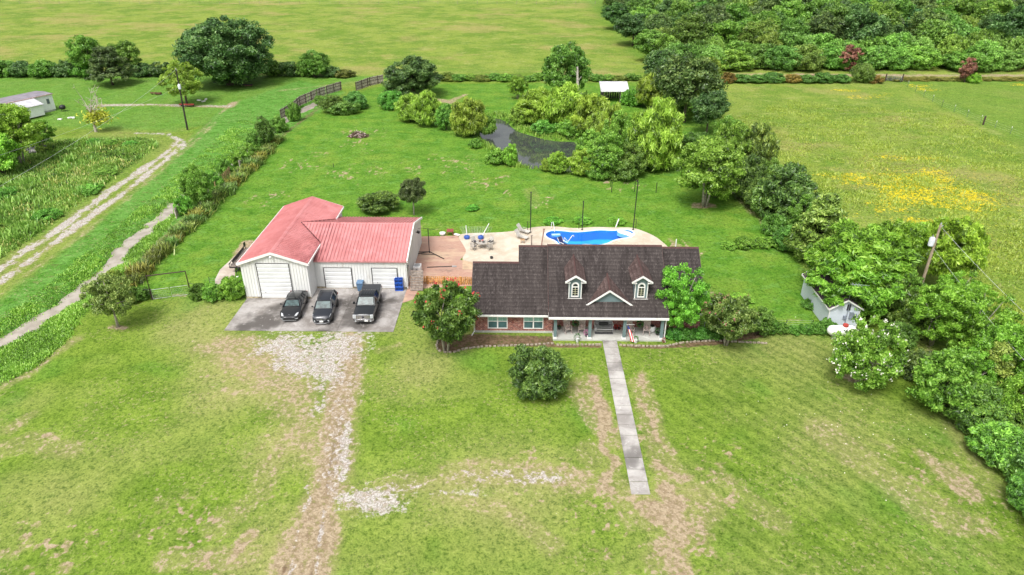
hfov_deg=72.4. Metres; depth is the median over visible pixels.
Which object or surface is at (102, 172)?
weed clump
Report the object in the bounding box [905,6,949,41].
broadleaf tree
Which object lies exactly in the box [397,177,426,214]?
tree
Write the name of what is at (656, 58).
tree
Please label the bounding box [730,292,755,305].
bush
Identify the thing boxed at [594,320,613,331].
porch bench
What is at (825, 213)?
tree
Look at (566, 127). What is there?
bush
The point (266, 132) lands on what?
tree
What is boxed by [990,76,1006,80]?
hedge bush
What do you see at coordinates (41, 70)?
hedge bush
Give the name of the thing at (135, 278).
cane clump
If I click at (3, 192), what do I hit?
weed clump
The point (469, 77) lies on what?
hedge bush
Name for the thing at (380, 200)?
bush
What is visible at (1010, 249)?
meadow grass
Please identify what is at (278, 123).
bush
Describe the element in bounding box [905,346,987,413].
tree
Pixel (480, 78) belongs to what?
hedge bush
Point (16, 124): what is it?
tree
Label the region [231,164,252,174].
cane clump
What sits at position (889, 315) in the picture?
tree
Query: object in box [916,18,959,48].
broadleaf tree
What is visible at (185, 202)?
bush
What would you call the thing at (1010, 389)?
tree
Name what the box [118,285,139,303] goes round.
bush
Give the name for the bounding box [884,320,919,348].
bush
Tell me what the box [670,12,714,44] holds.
broadleaf tree
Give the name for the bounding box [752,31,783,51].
vine mound
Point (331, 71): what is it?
hedge bush
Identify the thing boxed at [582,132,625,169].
tree
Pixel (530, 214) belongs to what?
light pole
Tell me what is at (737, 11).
broadleaf tree
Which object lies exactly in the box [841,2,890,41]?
broadleaf tree
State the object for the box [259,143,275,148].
cane clump
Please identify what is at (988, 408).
tree
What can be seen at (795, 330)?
vine clump
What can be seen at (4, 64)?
hedge bush
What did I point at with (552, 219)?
planting strip
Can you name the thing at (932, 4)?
broadleaf tree
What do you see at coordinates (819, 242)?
tree
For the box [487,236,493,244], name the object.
patio chair
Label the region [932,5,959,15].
broadleaf tree
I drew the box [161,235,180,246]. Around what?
cane clump
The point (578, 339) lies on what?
potted plant
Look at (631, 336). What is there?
porch flag
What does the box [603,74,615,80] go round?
hedge bush
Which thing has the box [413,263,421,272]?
air conditioner
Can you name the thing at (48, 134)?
tree
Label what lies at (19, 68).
hedge bush
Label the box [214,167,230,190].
wooden fence
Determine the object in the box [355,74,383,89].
wooden fence
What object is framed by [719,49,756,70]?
vine mound
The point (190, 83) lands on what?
tree
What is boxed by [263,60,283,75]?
hedge bush
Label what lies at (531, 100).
tree
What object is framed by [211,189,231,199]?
cane clump
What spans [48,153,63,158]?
weed clump
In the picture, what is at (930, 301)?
tree
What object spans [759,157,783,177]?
tree
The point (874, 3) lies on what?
broadleaf tree
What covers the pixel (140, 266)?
cane clump
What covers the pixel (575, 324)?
hanging basket
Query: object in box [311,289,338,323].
parked suv
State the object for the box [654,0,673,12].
broadleaf tree
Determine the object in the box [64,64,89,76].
hedge bush
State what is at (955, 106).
wire fence
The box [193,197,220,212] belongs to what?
cane clump
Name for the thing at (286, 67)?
hedge bush
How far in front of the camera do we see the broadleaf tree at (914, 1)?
217.12 m
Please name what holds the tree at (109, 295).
on the ground at (180, 434)
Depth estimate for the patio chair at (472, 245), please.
82.23 m
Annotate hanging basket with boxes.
[572,320,578,326]
[636,320,643,327]
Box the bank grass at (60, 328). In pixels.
[0,215,175,385]
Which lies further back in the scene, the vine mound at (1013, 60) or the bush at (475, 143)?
the vine mound at (1013, 60)
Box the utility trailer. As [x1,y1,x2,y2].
[229,242,247,276]
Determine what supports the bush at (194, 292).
on the ground at (180, 434)
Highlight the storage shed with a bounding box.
[801,269,869,327]
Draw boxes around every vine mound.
[650,33,680,50]
[653,27,676,37]
[665,42,700,58]
[689,39,708,46]
[697,44,729,68]
[702,35,725,50]
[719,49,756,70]
[723,40,758,60]
[745,43,781,68]
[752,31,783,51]
[764,44,802,70]
[778,31,817,49]
[784,43,827,70]
[809,32,843,53]
[819,45,851,69]
[832,41,871,62]
[857,35,893,56]
[857,45,896,68]
[880,31,917,50]
[882,46,914,70]
[903,36,934,63]
[906,45,948,69]
[937,33,969,65]
[941,49,983,70]
[951,23,980,38]
[958,39,1005,71]
[959,29,998,54]
[960,15,981,27]
[982,26,1023,49]
[986,32,1003,49]
[990,49,1023,71]
[1003,35,1023,51]
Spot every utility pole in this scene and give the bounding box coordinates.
[175,68,187,129]
[922,223,942,281]
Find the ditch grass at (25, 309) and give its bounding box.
[0,119,274,347]
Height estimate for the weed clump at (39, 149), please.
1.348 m
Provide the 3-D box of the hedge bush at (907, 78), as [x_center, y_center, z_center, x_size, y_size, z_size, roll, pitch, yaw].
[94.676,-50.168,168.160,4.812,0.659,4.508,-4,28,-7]
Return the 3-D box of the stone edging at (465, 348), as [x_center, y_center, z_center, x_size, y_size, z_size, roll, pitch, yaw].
[-1.607,5.317,64.364,10.899,0.180,2.530,0,28,1]
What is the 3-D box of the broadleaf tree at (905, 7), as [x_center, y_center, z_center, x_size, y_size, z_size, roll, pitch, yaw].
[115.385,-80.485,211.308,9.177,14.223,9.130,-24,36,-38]
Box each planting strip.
[543,216,563,224]
[572,216,592,224]
[607,216,626,225]
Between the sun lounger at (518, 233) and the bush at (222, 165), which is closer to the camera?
the sun lounger at (518, 233)
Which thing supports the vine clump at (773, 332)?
on the ground at (180, 434)
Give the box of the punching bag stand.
[418,228,443,258]
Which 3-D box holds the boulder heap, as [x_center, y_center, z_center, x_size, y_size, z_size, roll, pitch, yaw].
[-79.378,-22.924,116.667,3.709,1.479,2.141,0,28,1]
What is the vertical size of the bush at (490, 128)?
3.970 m
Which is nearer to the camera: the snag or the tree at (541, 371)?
the tree at (541, 371)
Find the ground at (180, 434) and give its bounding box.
[0,0,1023,574]
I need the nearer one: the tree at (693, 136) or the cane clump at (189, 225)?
the cane clump at (189, 225)
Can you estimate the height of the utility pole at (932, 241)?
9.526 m
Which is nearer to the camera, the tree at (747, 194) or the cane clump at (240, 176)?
the tree at (747, 194)
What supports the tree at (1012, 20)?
on the ground at (180, 434)
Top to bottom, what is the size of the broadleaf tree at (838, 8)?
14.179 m
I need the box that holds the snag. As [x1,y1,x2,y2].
[574,67,581,99]
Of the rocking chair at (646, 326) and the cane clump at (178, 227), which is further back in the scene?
the cane clump at (178, 227)
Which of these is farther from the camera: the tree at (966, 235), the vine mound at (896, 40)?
the vine mound at (896, 40)
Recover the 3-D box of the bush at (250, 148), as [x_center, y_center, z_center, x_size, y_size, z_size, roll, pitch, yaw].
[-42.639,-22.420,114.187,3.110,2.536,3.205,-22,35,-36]
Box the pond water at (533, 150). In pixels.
[479,119,582,172]
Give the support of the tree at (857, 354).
on the ground at (180, 434)
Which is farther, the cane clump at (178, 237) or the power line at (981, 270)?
the cane clump at (178, 237)
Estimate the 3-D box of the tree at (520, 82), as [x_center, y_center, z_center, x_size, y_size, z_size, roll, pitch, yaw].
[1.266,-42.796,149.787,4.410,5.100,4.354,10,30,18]
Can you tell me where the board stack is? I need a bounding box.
[410,270,422,290]
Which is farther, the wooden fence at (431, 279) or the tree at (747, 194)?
the tree at (747, 194)
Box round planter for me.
[650,325,655,331]
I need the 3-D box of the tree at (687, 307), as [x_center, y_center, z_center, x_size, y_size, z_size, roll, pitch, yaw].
[15.877,1.157,64.771,5.256,7.465,4.534,14,31,25]
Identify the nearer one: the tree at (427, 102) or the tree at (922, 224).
the tree at (922, 224)
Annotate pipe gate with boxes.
[144,271,189,299]
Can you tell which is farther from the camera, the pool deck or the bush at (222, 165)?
the bush at (222, 165)
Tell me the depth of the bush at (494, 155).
110.50 m
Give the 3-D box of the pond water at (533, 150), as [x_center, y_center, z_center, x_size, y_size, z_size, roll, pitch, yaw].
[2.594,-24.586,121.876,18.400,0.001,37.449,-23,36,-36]
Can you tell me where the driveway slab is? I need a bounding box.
[224,288,406,331]
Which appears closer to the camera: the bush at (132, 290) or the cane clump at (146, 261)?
the bush at (132, 290)
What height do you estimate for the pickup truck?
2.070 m
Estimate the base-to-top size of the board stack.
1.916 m
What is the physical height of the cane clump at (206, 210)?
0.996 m
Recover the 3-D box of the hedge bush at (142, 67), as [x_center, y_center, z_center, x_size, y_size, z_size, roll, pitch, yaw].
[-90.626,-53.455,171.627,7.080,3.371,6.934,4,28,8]
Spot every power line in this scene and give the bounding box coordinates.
[4,70,174,183]
[944,230,1013,302]
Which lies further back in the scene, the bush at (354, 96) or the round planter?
the bush at (354, 96)
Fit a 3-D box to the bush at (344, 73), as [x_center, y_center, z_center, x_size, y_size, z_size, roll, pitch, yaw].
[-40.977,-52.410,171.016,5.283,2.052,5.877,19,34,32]
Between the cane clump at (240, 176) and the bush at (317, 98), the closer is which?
the cane clump at (240, 176)
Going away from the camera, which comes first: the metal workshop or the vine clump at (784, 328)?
the vine clump at (784, 328)
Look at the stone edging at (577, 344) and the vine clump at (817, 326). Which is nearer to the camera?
the stone edging at (577, 344)
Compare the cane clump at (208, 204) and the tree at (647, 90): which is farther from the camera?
the tree at (647, 90)
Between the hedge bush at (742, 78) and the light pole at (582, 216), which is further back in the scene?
the hedge bush at (742, 78)
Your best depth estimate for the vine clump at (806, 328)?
65.91 m
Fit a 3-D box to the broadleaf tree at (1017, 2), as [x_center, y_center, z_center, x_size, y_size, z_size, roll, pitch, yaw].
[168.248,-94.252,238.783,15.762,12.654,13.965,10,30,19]
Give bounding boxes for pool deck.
[459,226,667,261]
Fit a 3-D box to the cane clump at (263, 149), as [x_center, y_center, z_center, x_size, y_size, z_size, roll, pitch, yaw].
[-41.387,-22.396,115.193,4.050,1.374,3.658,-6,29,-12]
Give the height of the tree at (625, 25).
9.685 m
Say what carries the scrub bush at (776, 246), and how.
on the ground at (180, 434)
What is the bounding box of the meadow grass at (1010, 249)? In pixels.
[738,99,1023,394]
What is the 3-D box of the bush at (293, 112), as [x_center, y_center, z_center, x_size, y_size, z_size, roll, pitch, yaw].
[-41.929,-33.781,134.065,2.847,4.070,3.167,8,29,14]
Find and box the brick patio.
[403,236,471,302]
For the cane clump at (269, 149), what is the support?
on the ground at (180, 434)
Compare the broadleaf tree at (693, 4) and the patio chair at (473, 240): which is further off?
the broadleaf tree at (693, 4)
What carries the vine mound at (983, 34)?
on the ground at (180, 434)
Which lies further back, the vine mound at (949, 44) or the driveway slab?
the vine mound at (949, 44)
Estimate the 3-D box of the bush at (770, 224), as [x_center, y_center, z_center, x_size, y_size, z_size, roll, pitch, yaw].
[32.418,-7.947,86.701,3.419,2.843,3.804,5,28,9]
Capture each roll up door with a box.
[255,263,292,297]
[323,267,353,287]
[371,268,397,287]
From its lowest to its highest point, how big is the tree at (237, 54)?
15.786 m
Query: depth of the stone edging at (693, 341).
64.65 m
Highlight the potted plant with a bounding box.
[574,333,580,342]
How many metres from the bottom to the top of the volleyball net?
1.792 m
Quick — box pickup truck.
[353,284,381,321]
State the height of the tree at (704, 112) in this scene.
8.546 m
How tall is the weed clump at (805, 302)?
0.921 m
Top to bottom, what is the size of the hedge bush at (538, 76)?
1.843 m
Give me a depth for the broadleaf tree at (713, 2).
226.09 m
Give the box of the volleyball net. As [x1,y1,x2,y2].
[461,224,488,239]
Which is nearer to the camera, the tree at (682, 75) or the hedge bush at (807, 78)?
the tree at (682, 75)
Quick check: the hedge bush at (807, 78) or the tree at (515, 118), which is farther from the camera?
the hedge bush at (807, 78)
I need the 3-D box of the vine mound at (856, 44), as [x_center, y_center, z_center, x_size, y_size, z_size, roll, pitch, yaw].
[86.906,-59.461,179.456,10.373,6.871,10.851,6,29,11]
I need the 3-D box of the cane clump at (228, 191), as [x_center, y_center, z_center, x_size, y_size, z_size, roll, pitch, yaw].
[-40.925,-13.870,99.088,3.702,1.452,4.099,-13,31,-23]
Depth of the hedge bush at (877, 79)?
164.29 m
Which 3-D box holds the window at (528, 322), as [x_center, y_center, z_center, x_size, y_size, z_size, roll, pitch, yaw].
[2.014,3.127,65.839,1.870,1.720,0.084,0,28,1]
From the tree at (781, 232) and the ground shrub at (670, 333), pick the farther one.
the tree at (781, 232)
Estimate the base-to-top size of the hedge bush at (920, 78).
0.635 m
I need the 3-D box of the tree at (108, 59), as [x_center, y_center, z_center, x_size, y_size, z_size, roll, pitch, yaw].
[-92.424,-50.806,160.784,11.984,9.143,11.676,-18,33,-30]
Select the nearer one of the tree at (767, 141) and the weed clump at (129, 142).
the tree at (767, 141)
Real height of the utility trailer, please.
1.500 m
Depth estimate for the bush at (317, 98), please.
145.16 m
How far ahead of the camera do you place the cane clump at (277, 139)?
121.40 m
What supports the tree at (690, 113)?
on the ground at (180, 434)
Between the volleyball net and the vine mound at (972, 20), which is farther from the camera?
the vine mound at (972, 20)
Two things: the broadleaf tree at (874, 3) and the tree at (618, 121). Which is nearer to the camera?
the tree at (618, 121)
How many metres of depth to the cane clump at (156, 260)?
79.38 m
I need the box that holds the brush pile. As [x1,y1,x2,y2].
[347,130,369,138]
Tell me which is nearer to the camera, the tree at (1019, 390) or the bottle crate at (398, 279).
the tree at (1019, 390)
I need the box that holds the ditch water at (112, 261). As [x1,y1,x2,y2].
[0,103,316,345]
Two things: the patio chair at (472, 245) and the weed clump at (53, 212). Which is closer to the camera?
the patio chair at (472, 245)
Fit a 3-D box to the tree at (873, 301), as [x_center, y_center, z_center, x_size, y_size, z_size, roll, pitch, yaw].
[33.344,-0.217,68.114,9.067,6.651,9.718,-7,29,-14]
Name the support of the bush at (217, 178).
on the ground at (180, 434)
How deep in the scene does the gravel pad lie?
77.59 m
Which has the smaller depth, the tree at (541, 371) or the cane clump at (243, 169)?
the tree at (541, 371)
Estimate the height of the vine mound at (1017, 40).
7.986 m
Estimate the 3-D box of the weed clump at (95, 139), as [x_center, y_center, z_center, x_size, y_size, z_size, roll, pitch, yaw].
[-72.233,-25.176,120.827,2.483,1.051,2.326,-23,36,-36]
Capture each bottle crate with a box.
[394,277,402,282]
[394,283,402,286]
[395,285,403,290]
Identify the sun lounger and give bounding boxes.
[514,228,527,238]
[516,223,529,234]
[557,236,567,243]
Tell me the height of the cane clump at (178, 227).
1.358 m
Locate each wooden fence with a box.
[173,204,181,218]
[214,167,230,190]
[280,81,341,117]
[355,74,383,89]
[410,276,471,284]
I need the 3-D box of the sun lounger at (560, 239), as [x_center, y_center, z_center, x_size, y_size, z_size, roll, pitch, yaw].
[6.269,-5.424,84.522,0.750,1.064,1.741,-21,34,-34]
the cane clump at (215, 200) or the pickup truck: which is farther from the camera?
the cane clump at (215, 200)
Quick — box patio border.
[462,257,472,269]
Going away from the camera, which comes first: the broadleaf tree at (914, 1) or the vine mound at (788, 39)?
the vine mound at (788, 39)
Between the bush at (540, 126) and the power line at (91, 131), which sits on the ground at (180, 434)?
the bush at (540, 126)
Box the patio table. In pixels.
[476,240,486,248]
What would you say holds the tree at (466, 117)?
on the ground at (180, 434)
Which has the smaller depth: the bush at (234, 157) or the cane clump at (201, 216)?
the cane clump at (201, 216)
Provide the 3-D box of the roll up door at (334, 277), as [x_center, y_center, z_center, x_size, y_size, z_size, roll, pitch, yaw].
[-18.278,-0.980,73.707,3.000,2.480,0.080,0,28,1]
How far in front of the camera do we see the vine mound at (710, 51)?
176.54 m
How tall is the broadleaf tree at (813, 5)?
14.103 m
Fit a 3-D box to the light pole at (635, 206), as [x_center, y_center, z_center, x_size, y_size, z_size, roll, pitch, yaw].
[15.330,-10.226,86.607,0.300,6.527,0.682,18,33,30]
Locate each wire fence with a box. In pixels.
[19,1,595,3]
[900,76,1018,135]
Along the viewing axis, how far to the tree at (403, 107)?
131.96 m
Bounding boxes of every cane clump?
[120,262,150,277]
[122,258,153,276]
[126,273,151,285]
[135,257,155,267]
[139,239,177,256]
[139,252,162,265]
[140,245,167,259]
[147,263,156,273]
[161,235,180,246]
[163,234,183,242]
[167,222,190,234]
[167,225,191,236]
[174,211,205,223]
[175,219,197,232]
[181,205,216,216]
[182,219,203,226]
[187,210,212,221]
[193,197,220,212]
[198,194,221,203]
[200,206,213,217]
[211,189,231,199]
[214,183,235,196]
[221,181,237,189]
[224,172,246,183]
[228,172,246,182]
[229,169,247,180]
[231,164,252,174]
[238,156,258,166]
[241,163,258,170]
[249,155,265,164]
[250,150,266,157]
[258,145,271,154]
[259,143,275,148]
[265,146,277,154]
[271,136,282,143]
[275,133,287,141]
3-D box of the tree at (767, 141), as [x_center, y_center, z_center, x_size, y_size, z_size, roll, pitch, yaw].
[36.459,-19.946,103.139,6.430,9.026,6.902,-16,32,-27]
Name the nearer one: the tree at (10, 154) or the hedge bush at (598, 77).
the tree at (10, 154)
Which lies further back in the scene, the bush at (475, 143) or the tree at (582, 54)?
the tree at (582, 54)
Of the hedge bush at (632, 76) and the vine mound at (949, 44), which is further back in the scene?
the vine mound at (949, 44)
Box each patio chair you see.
[470,242,476,250]
[471,236,477,244]
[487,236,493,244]
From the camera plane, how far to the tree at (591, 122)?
119.65 m
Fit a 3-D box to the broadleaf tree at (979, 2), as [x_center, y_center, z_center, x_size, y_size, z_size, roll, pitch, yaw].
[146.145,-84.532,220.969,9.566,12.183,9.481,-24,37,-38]
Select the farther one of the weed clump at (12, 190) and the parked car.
the weed clump at (12, 190)
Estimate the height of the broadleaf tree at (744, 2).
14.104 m
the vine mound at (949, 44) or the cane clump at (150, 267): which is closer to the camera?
the cane clump at (150, 267)
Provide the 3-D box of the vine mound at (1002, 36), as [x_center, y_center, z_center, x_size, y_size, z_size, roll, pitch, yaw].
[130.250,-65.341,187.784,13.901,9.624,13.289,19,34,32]
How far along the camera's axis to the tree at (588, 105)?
123.17 m
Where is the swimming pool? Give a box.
[544,229,634,243]
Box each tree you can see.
[0,102,46,163]
[0,131,21,174]
[24,119,57,145]
[64,34,103,66]
[73,84,118,131]
[79,272,135,327]
[83,45,138,85]
[106,40,142,67]
[156,59,203,103]
[171,15,274,85]
[176,162,213,203]
[254,115,274,143]
[298,49,330,77]
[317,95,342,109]
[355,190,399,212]
[381,55,444,95]
[393,92,422,121]
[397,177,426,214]
[410,90,441,126]
[411,277,482,352]
[434,103,451,129]
[449,96,487,136]
[502,143,518,165]
[506,343,572,400]
[507,75,528,98]
[509,106,527,124]
[515,86,554,122]
[540,81,587,122]
[540,158,551,171]
[541,40,592,88]
[547,151,568,172]
[566,45,587,89]
[566,148,596,175]
[569,93,609,131]
[574,128,599,155]
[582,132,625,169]
[584,111,605,135]
[597,102,628,131]
[600,1,628,23]
[600,109,633,149]
[605,0,616,7]
[613,12,647,45]
[617,141,647,174]
[622,0,632,11]
[625,124,649,149]
[627,0,655,12]
[627,95,685,171]
[629,7,659,14]
[631,28,660,54]
[632,7,657,28]
[634,72,668,107]
[642,11,673,32]
[642,12,669,28]
[642,47,679,76]
[651,50,728,122]
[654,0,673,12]
[655,262,711,328]
[662,95,691,110]
[665,0,691,17]
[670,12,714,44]
[670,135,746,207]
[671,11,690,27]
[680,131,714,158]
[686,108,694,117]
[687,3,714,14]
[689,1,697,10]
[689,88,731,132]
[691,1,712,11]
[696,56,723,94]
[699,1,730,24]
[700,293,760,345]
[704,19,743,48]
[710,0,725,4]
[712,114,745,137]
[712,121,754,166]
[713,0,732,6]
[723,2,752,47]
[727,0,751,12]
[732,153,768,200]
[735,18,755,36]
[737,17,780,44]
[742,11,785,30]
[742,121,780,166]
[743,176,772,211]
[745,305,775,335]
[747,0,756,7]
[747,0,776,16]
[750,161,822,219]
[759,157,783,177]
[765,10,787,28]
[772,0,812,22]
[772,225,797,250]
[774,0,811,5]
[778,16,812,40]
[783,192,848,261]
[783,222,819,252]
[786,193,813,225]
[802,217,925,292]
[803,249,907,316]
[804,0,830,14]
[804,18,812,31]
[806,10,850,44]
[813,238,828,251]
[815,0,853,14]
[818,1,849,16]
[828,313,909,392]
[830,0,860,3]
[838,44,864,70]
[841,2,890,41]
[848,295,863,315]
[855,0,880,21]
[873,0,902,27]
[877,270,927,321]
[878,218,925,267]
[880,23,912,37]
[883,0,918,16]
[887,0,915,26]
[890,269,926,311]
[892,291,938,338]
[900,347,935,380]
[903,5,922,29]
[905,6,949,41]
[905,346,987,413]
[908,283,977,345]
[912,0,939,10]
[912,221,940,268]
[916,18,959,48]
[920,215,991,283]
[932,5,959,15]
[936,270,986,302]
[937,0,976,16]
[938,283,1023,350]
[943,10,966,33]
[943,380,1011,434]
[956,347,997,385]
[958,57,977,81]
[964,420,1023,472]
[966,0,987,15]
[968,321,1023,381]
[970,0,1018,18]
[977,12,994,28]
[980,340,1017,393]
[986,3,1023,37]
[993,371,1023,422]
[998,447,1023,483]
[1005,402,1023,431]
[1005,471,1023,510]
[1012,0,1023,7]
[1015,365,1023,394]
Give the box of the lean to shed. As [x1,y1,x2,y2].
[599,81,628,98]
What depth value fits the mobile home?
137.16 m
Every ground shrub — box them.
[663,327,682,341]
[679,327,695,340]
[692,326,712,340]
[707,329,723,340]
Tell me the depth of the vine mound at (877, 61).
176.76 m
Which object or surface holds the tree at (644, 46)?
on the ground at (180, 434)
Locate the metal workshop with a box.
[236,196,421,298]
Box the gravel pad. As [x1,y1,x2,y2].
[215,253,240,283]
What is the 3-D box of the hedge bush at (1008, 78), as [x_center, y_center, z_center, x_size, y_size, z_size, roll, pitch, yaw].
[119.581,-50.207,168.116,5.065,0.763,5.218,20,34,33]
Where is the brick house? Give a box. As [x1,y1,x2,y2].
[471,239,703,341]
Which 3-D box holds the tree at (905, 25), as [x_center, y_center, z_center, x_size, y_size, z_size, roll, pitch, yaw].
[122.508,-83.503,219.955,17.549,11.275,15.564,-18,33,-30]
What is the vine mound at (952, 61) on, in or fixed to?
on the ground at (180, 434)
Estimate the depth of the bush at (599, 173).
103.78 m
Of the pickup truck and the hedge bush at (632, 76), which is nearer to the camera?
the pickup truck
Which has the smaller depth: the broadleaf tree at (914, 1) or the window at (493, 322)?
the window at (493, 322)
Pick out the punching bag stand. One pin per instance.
(429, 247)
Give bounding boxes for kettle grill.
[59,105,65,110]
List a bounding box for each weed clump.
[0,186,19,197]
[0,190,11,199]
[29,208,63,220]
[34,145,51,152]
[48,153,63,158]
[79,183,103,193]
[81,187,99,195]
[86,138,101,144]
[90,168,118,177]
[104,139,118,145]
[121,140,138,145]
[800,298,813,309]
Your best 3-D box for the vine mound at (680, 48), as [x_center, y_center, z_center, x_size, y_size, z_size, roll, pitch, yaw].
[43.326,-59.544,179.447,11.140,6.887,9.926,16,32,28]
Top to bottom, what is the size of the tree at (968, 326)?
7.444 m
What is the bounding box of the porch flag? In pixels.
[626,324,634,341]
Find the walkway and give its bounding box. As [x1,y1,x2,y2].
[602,340,649,494]
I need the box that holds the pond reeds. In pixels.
[473,109,583,175]
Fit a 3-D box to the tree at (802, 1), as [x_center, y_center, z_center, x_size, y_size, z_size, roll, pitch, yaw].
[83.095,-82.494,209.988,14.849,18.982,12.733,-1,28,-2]
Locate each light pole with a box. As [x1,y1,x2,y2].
[527,192,531,232]
[579,201,583,229]
[632,180,638,229]
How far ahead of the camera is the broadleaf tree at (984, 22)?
202.24 m
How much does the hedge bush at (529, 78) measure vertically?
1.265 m
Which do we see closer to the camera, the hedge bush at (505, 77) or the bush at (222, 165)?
the bush at (222, 165)
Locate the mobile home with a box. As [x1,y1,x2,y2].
[0,91,55,117]
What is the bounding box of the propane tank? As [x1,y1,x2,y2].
[827,323,856,337]
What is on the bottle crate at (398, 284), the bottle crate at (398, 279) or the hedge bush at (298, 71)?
the bottle crate at (398, 279)
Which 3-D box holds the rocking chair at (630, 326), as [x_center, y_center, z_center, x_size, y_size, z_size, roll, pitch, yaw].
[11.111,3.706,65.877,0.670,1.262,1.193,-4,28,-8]
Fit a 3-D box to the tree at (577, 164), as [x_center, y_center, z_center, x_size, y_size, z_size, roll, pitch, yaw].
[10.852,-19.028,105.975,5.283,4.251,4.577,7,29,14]
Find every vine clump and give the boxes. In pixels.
[764,319,779,334]
[775,321,790,334]
[788,324,802,335]
[799,324,814,335]
[810,321,826,334]
[820,321,837,334]
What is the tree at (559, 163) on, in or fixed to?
on the ground at (180, 434)
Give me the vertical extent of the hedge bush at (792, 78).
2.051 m
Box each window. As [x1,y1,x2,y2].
[488,317,507,328]
[523,317,542,328]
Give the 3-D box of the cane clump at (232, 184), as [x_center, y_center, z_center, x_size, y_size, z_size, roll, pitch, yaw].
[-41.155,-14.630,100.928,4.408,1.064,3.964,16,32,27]
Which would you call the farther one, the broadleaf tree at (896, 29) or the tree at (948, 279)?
the broadleaf tree at (896, 29)
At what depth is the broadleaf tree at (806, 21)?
194.76 m
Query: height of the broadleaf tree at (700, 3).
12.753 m
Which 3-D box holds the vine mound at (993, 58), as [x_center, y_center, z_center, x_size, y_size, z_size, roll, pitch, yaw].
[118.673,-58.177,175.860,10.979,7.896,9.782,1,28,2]
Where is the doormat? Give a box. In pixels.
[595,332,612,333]
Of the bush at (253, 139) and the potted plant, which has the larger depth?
the bush at (253, 139)
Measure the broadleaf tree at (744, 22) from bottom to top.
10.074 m
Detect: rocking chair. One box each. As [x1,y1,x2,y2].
[563,320,572,334]
[578,320,585,333]
[626,320,634,334]
[643,320,650,335]
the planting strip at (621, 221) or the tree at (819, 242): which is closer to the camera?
the tree at (819, 242)
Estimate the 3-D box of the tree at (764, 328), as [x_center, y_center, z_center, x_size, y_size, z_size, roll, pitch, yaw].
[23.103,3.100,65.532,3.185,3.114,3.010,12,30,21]
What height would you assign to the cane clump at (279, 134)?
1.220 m
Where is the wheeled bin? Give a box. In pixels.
[356,280,363,290]
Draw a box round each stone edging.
[435,339,553,352]
[556,343,601,345]
[619,339,766,346]
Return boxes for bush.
[0,60,14,77]
[6,60,32,76]
[27,59,56,77]
[48,59,74,76]
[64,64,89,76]
[101,269,121,284]
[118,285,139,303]
[129,62,151,76]
[133,286,151,301]
[146,61,173,76]
[173,195,193,214]
[187,283,204,300]
[200,282,224,303]
[205,170,224,191]
[215,159,233,175]
[216,275,245,300]
[227,150,248,165]
[240,143,259,156]
[245,130,263,146]
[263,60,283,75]
[269,114,289,132]
[277,61,297,76]
[285,101,301,121]
[293,61,312,76]
[313,95,324,104]
[321,65,340,76]
[327,99,360,115]
[334,69,356,77]
[342,90,368,108]
[376,89,401,110]
[441,72,453,80]
[441,75,457,81]
[450,74,465,80]
[463,74,475,80]
[465,204,479,210]
[468,138,481,148]
[472,75,489,81]
[479,114,496,134]
[483,147,503,164]
[485,73,500,79]
[496,73,513,81]
[524,75,535,80]
[530,119,557,134]
[532,72,543,80]
[555,119,584,137]
[585,164,611,179]
[591,73,605,80]
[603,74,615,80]
[608,158,638,180]
[612,75,628,80]
[620,89,641,105]
[623,73,641,80]
[719,72,737,83]
[719,240,736,249]
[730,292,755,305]
[732,235,755,249]
[734,74,751,82]
[747,74,768,82]
[751,236,773,248]
[760,213,787,235]
[761,72,785,83]
[769,236,779,249]
[783,74,801,82]
[799,74,816,82]
[814,72,836,82]
[819,317,836,327]
[831,73,852,82]
[849,62,876,82]
[869,75,884,83]
[884,75,903,80]
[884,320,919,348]
[902,76,913,80]
[912,76,928,81]
[923,76,943,80]
[940,77,955,80]
[950,76,967,80]
[964,73,981,83]
[981,77,992,80]
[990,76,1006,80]
[1000,76,1021,81]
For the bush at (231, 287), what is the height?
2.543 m
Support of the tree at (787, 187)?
on the ground at (180, 434)
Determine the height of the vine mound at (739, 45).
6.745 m
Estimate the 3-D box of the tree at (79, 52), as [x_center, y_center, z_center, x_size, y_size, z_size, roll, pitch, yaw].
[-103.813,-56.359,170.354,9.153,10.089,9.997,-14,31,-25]
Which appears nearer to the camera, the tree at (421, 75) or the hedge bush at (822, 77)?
the tree at (421, 75)
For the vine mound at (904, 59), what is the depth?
176.35 m
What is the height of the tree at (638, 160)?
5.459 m
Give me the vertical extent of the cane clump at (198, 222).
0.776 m
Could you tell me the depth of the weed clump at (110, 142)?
119.98 m
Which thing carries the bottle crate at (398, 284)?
on the bottle crate at (399, 288)
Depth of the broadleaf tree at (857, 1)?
219.68 m
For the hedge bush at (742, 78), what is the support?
on the ground at (180, 434)
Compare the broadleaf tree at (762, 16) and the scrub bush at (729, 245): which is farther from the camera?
the broadleaf tree at (762, 16)
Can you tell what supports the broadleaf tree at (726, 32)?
on the ground at (180, 434)
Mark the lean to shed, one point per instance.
(614, 87)
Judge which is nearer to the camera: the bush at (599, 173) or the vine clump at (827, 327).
the vine clump at (827, 327)
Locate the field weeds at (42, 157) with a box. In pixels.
[0,135,158,257]
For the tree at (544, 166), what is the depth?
107.36 m
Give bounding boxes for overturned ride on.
[439,229,459,235]
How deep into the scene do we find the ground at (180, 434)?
58.74 m

